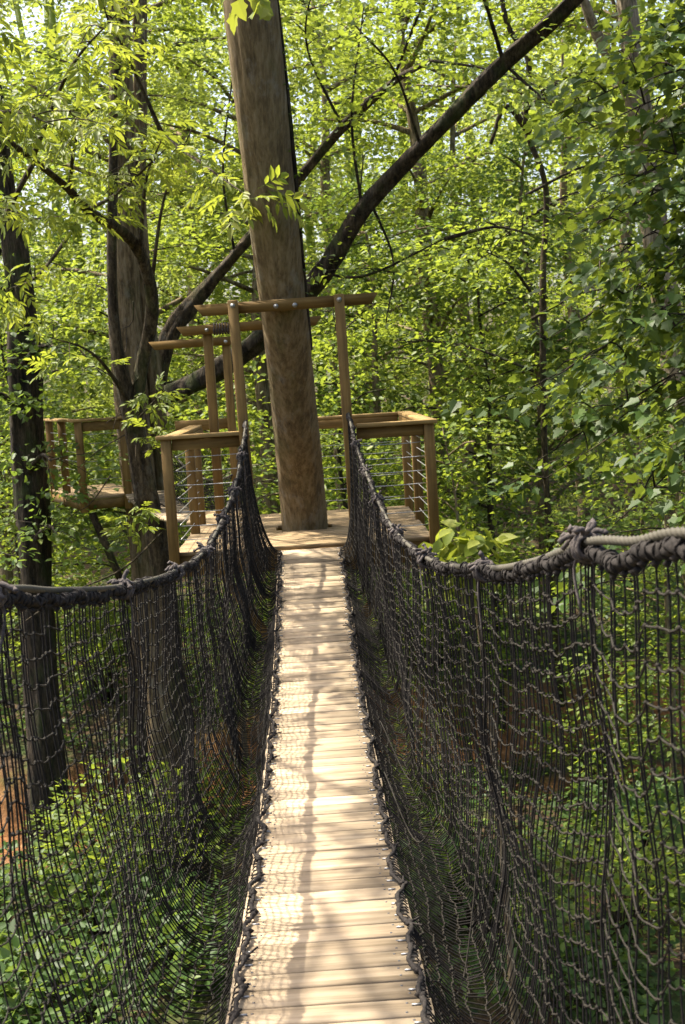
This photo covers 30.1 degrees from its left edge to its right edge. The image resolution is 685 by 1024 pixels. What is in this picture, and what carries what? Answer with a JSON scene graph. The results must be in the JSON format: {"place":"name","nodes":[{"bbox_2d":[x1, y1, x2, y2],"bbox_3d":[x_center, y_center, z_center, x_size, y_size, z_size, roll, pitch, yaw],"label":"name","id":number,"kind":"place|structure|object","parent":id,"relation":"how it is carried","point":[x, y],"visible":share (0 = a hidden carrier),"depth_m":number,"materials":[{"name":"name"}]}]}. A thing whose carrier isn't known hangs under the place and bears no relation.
{"place":"outdoors","nodes":[
{"label":"outdoors","id":0,"kind":"place"},
{"bbox_2d":[0,291,684,1023],"bbox_3d":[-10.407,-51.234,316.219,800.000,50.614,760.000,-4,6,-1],"label":"ground","id":1,"kind":"structure","parent":0,"point":[676,1009],"depth_m":21.80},
{"bbox_2d":[0,833,105,922],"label":"shrub","id":2,"kind":"object","parent":1,"relation":"on","point":[7,869],"visible":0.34,"depth_m":16.04,"materials":[{"name":"green plant"}]},
{"bbox_2d":[0,58,113,584],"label":"forest tree","id":3,"kind":"object","parent":1,"relation":"on","point":[48,253],"visible":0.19,"depth_m":31.98,"materials":[{"name":"green plant"}]},
{"bbox_2d":[0,141,124,684],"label":"forest tree","id":4,"kind":"object","parent":1,"relation":"on","point":[8,574],"visible":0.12,"depth_m":25.50,"materials":[{"name":"green plant"}]},
{"bbox_2d":[0,911,127,1023],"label":"shrub","id":5,"kind":"object","parent":1,"relation":"on","point":[5,951],"visible":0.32,"depth_m":13.40,"materials":[{"name":"green plant"}]},
{"bbox_2d":[0,231,130,684],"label":"slender tree","id":6,"kind":"object","parent":1,"relation":"on","point":[57,555],"visible":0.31,"depth_m":21.13,"materials":[{"name":"green plant"}]},
{"bbox_2d":[0,70,131,864],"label":"dark tree","id":7,"kind":"object","parent":1,"relation":"on","point":[31,480],"visible":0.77,"depth_m":18.17,"materials":[{"name":"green plant"}]},
{"bbox_2d":[0,835,173,951],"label":"shrub","id":8,"kind":"object","parent":1,"relation":"on","point":[83,894],"visible":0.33,"depth_m":15.64,"materials":[{"name":"green plant"}]},
{"bbox_2d":[0,0,174,839],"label":"tall tree","id":9,"kind":"object","parent":1,"relation":"on","point":[130,286],"visible":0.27,"depth_m":17.99,"materials":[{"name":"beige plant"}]},
{"bbox_2d":[44,416,133,603],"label":"lookout platform","id":10,"kind":"structure","parent":9,"relation":"attached to","point":[107,490],"depth_m":17.77,"materials":[{"name":"brown wood"}]},
{"bbox_2d":[0,364,178,705],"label":"slender tree","id":11,"kind":"object","parent":1,"relation":"on","point":[62,505],"visible":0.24,"depth_m":23.53,"materials":[{"name":"green plant"}]},
{"bbox_2d":[56,600,130,703],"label":"shrub","id":12,"kind":"object","parent":1,"relation":"on","point":[115,649],"visible":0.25,"depth_m":23.05,"materials":[{"name":"green plant"}]},
{"bbox_2d":[20,786,170,893],"bbox_3d":[-3.291,4.449,17.638,2.341,1.569,2.432,-8,8,-37],"label":"shrub","id":13,"kind":"object","parent":1,"relation":"on","point":[81,816],"visible":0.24,"depth_m":17.50,"materials":[{"name":"green plant"}]},
{"bbox_2d":[0,898,226,1023],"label":"shrub","id":14,"kind":"object","parent":1,"relation":"on","point":[29,996],"visible":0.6,"depth_m":12.91,"materials":[{"name":"green plant"}]},
{"bbox_2d":[14,148,263,630],"bbox_3d":[-3.715,-1.252,23.092,4.641,10.300,5.041,-3,6,3],"label":"slender tree","id":15,"kind":"object","parent":1,"relation":"on","point":[112,464],"visible":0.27,"depth_m":22.69,"materials":[{"name":"green plant"}]},
{"bbox_2d":[33,728,254,912],"bbox_3d":[-2.396,4.194,16.609,3.252,2.477,3.378,1,8,37],"label":"shrub","id":16,"kind":"object","parent":1,"relation":"on","point":[71,889],"visible":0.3,"depth_m":16.63,"materials":[{"name":"green plant"}]},
{"bbox_2d":[0,0,309,886],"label":"crooked tree","id":17,"kind":"object","parent":1,"relation":"on","point":[132,396],"visible":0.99,"depth_m":13.68,"materials":[{"name":"green plant"}]},
{"bbox_2d":[87,869,245,995],"bbox_3d":[-1.761,4.837,14.853,2.271,1.328,2.158,1,7,35],"label":"shrub","id":18,"kind":"object","parent":1,"relation":"on","point":[155,916],"visible":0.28,"depth_m":14.61,"materials":[{"name":"green plant"}]},
{"bbox_2d":[72,3,313,509],"bbox_3d":[-4.381,-5.762,35.996,7.076,16.147,8.985,-4,6,-1],"label":"forest tree","id":19,"kind":"object","parent":1,"relation":"on","point":[194,276],"visible":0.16,"depth_m":34.88,"materials":[{"name":"green plant"}]},
{"bbox_2d":[128,744,260,830],"bbox_3d":[-2.147,4.161,19.660,2.432,1.581,2.342,2,8,41],"label":"shrub","id":20,"kind":"object","parent":1,"relation":"on","point":[206,781],"visible":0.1,"depth_m":19.51,"materials":[{"name":"green plant"}]},
{"bbox_2d":[0,0,393,421],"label":"forest tree","id":21,"kind":"object","parent":1,"relation":"on","point":[188,26],"visible":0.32,"depth_m":27.59,"materials":[{"name":"green plant"}]},
{"bbox_2d":[110,376,377,768],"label":"slender tree","id":22,"kind":"object","parent":1,"relation":"on","point":[251,422],"visible":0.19,"depth_m":20.84,"materials":[{"name":"green plant"}]},
{"bbox_2d":[86,0,426,623],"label":"forest tree","id":23,"kind":"object","parent":1,"relation":"on","point":[263,385],"visible":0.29,"depth_m":26.18,"materials":[{"name":"green plant"}]},
{"bbox_2d":[223,0,327,531],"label":"tree trunk","id":24,"kind":"object","parent":1,"relation":"on","point":[259,77],"visible":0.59,"depth_m":11.30,"materials":[{"name":"brown plant"}]},
{"bbox_2d":[220,0,273,33],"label":"hanging twig","id":25,"kind":"object","parent":24,"relation":"hanging from","point":[263,8],"visible":1,"depth_m":7.71,"materials":[{"name":"green plant"}]},
{"bbox_2d":[148,292,439,640],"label":"viewing platform","id":26,"kind":"structure","parent":24,"relation":"attached to","point":[191,438],"depth_m":11.72,"materials":[{"name":"brown wood"}]},
{"bbox_2d":[126,454,232,521],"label":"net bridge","id":27,"kind":"structure","parent":26,"relation":"attached to","point":[180,505],"depth_m":16.73,"materials":[{"name":"brown wood"}]},
{"bbox_2d":[0,412,684,1023],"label":"rope bridge","id":28,"kind":"structure","parent":26,"relation":"attached to","point":[324,930],"depth_m":4.64,"materials":[{"name":"black fabric"}]},
{"bbox_2d":[0,0,684,551],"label":"woods","id":29,"kind":"object","parent":1,"relation":"on","point":[52,18],"visible":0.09,"depth_m":46.08,"materials":[{"name":"green plant"}]},
{"bbox_2d":[0,564,684,1023],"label":"undergrowth","id":30,"kind":"object","parent":1,"relation":"on","point":[564,888],"visible":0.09,"depth_m":19.68,"materials":[{"name":"green plant"}]},
{"bbox_2d":[217,249,481,706],"bbox_3d":[0.140,0.245,21.831,4.537,9.270,4.177,-3,6,7],"label":"slender tree","id":31,"kind":"object","parent":1,"relation":"on","point":[326,342],"visible":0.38,"depth_m":21.38,"materials":[{"name":"green plant"}]},
{"bbox_2d":[202,0,536,576],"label":"forest tree","id":32,"kind":"object","parent":1,"relation":"on","point":[323,166],"visible":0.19,"depth_m":33.02,"materials":[{"name":"green plant"}]},
{"bbox_2d":[127,0,642,818],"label":"leaning tree","id":33,"kind":"object","parent":1,"relation":"on","point":[327,264],"visible":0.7,"depth_m":16.38,"materials":[{"name":"green plant"}]},
{"bbox_2d":[254,165,523,672],"bbox_3d":[0.571,-1.508,24.703,5.219,10.287,5.041,1,8,38],"label":"forest tree","id":34,"kind":"object","parent":1,"relation":"on","point":[375,378],"visible":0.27,"depth_m":24.24,"materials":[{"name":"green plant"}]},
{"bbox_2d":[384,738,465,860],"bbox_3d":[0.621,3.959,17.139,2.432,1.697,2.342,-1,6,19],"label":"shrub","id":35,"kind":"object","parent":1,"relation":"on","point":[409,794],"visible":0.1,"depth_m":17.12,"materials":[{"name":"green plant"}]},
{"bbox_2d":[373,600,507,664],"bbox_3d":[1.920,2.377,24.930,2.890,1.560,2.598,-4,6,-3],"label":"shrub","id":36,"kind":"object","parent":1,"relation":"on","point":[442,646],"visible":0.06,"depth_m":24.90,"materials":[{"name":"green plant"}]},
{"bbox_2d":[386,519,518,1023],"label":"sapling","id":37,"kind":"object","parent":1,"relation":"on","point":[469,543],"visible":0.48,"depth_m":10.15,"materials":[{"name":"green plant"}]},
{"bbox_2d":[292,0,635,623],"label":"forest tree","id":38,"kind":"object","parent":1,"relation":"on","point":[420,174],"visible":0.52,"depth_m":25.99,"materials":[{"name":"green plant"}]},
{"bbox_2d":[339,383,591,784],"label":"slender tree","id":39,"kind":"object","parent":1,"relation":"on","point":[453,477],"visible":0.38,"depth_m":20.71,"materials":[{"name":"green plant"}]},
{"bbox_2d":[334,177,614,731],"bbox_3d":[2.470,-0.852,22.818,4.641,10.300,5.041,-7,7,-29],"label":"slender tree","id":40,"kind":"object","parent":1,"relation":"on","point":[486,371],"visible":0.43,"depth_m":22.57,"materials":[{"name":"green plant"}]},
{"bbox_2d":[397,822,557,939],"bbox_3d":[1.385,4.414,15.056,2.271,1.348,2.158,0,7,29],"label":"shrub","id":41,"kind":"object","parent":1,"relation":"on","point":[463,881],"visible":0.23,"depth_m":14.99,"materials":[{"name":"green plant"}]},
{"bbox_2d":[322,8,641,560],"bbox_3d":[3.764,-5.803,34.830,8.576,15.413,6.754,-3,6,6],"label":"forest tree","id":42,"kind":"object","parent":1,"relation":"on","point":[454,134],"visible":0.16,"depth_m":34.23,"materials":[{"name":"green plant"}]},
{"bbox_2d":[354,0,682,706],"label":"twisted tree","id":43,"kind":"object","parent":1,"relation":"on","point":[519,118],"visible":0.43,"depth_m":20.92,"materials":[{"name":"green plant"}]},
{"bbox_2d":[376,0,684,600],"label":"grey tree","id":44,"kind":"object","parent":1,"relation":"on","point":[586,7],"visible":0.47,"depth_m":19.64,"materials":[{"name":"green plant"}]},
{"bbox_2d":[400,108,670,646],"bbox_3d":[3.817,-2.438,25.215,5.634,11.497,5.833,-3,6,4],"label":"forest tree","id":45,"kind":"object","parent":1,"relation":"on","point":[521,187],"visible":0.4,"depth_m":24.86,"materials":[{"name":"green plant"}]},
{"bbox_2d":[431,898,684,1023],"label":"shrub","id":46,"kind":"object","parent":1,"relation":"on","point":[642,972],"visible":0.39,"depth_m":12.99,"materials":[{"name":"green plant"}]},
{"bbox_2d":[439,6,681,609],"bbox_3d":[5.399,-4.213,28.422,6.111,13.945,7.760,-3,6,8],"label":"forest tree","id":47,"kind":"object","parent":1,"relation":"on","point":[563,187],"visible":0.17,"depth_m":28.29,"materials":[{"name":"green plant"}]},
{"bbox_2d":[440,0,684,628],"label":"maple tree","id":48,"kind":"object","parent":1,"relation":"on","point":[665,328],"visible":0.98,"depth_m":9.37,"materials":[{"name":"green plant"}]},
{"bbox_2d":[479,0,684,550],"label":"forest tree","id":49,"kind":"object","parent":1,"relation":"on","point":[623,236],"visible":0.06,"depth_m":33.73,"materials":[{"name":"green plant"}]},
{"bbox_2d":[499,797,684,955],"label":"shrub","id":50,"kind":"object","parent":1,"relation":"on","point":[627,889],"visible":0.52,"depth_m":13.77,"materials":[{"name":"green plant"}]},
{"bbox_2d":[501,340,684,762],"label":"slender tree","id":51,"kind":"object","parent":1,"relation":"on","point":[631,628],"visible":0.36,"depth_m":20.56,"materials":[{"name":"green plant"}]},
{"bbox_2d":[522,688,668,792],"bbox_3d":[3.952,3.639,19.935,2.432,1.726,2.341,2,8,41],"label":"shrub","id":52,"kind":"object","parent":1,"relation":"on","point":[593,753],"visible":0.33,"depth_m":19.92,"materials":[{"name":"green plant"}]},
{"bbox_2d":[547,417,684,803],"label":"slender tree","id":53,"kind":"object","parent":1,"relation":"on","point":[665,607],"visible":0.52,"depth_m":18.73,"materials":[{"name":"green plant"}]},
{"bbox_2d":[561,743,684,857],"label":"shrub","id":54,"kind":"object","parent":1,"relation":"on","point":[661,793],"visible":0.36,"depth_m":17.61,"materials":[{"name":"green plant"}]},
{"bbox_2d":[627,781,684,913],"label":"shrub","id":55,"kind":"object","parent":1,"relation":"on","point":[674,819],"visible":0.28,"depth_m":15.65,"materials":[{"name":"green plant"}]},
{"bbox_2d":[0,0,684,332],"label":"sky","id":56,"kind":"structure","parent":0,"point":[12,18],"materials":[{"name":"white"}]}
]}

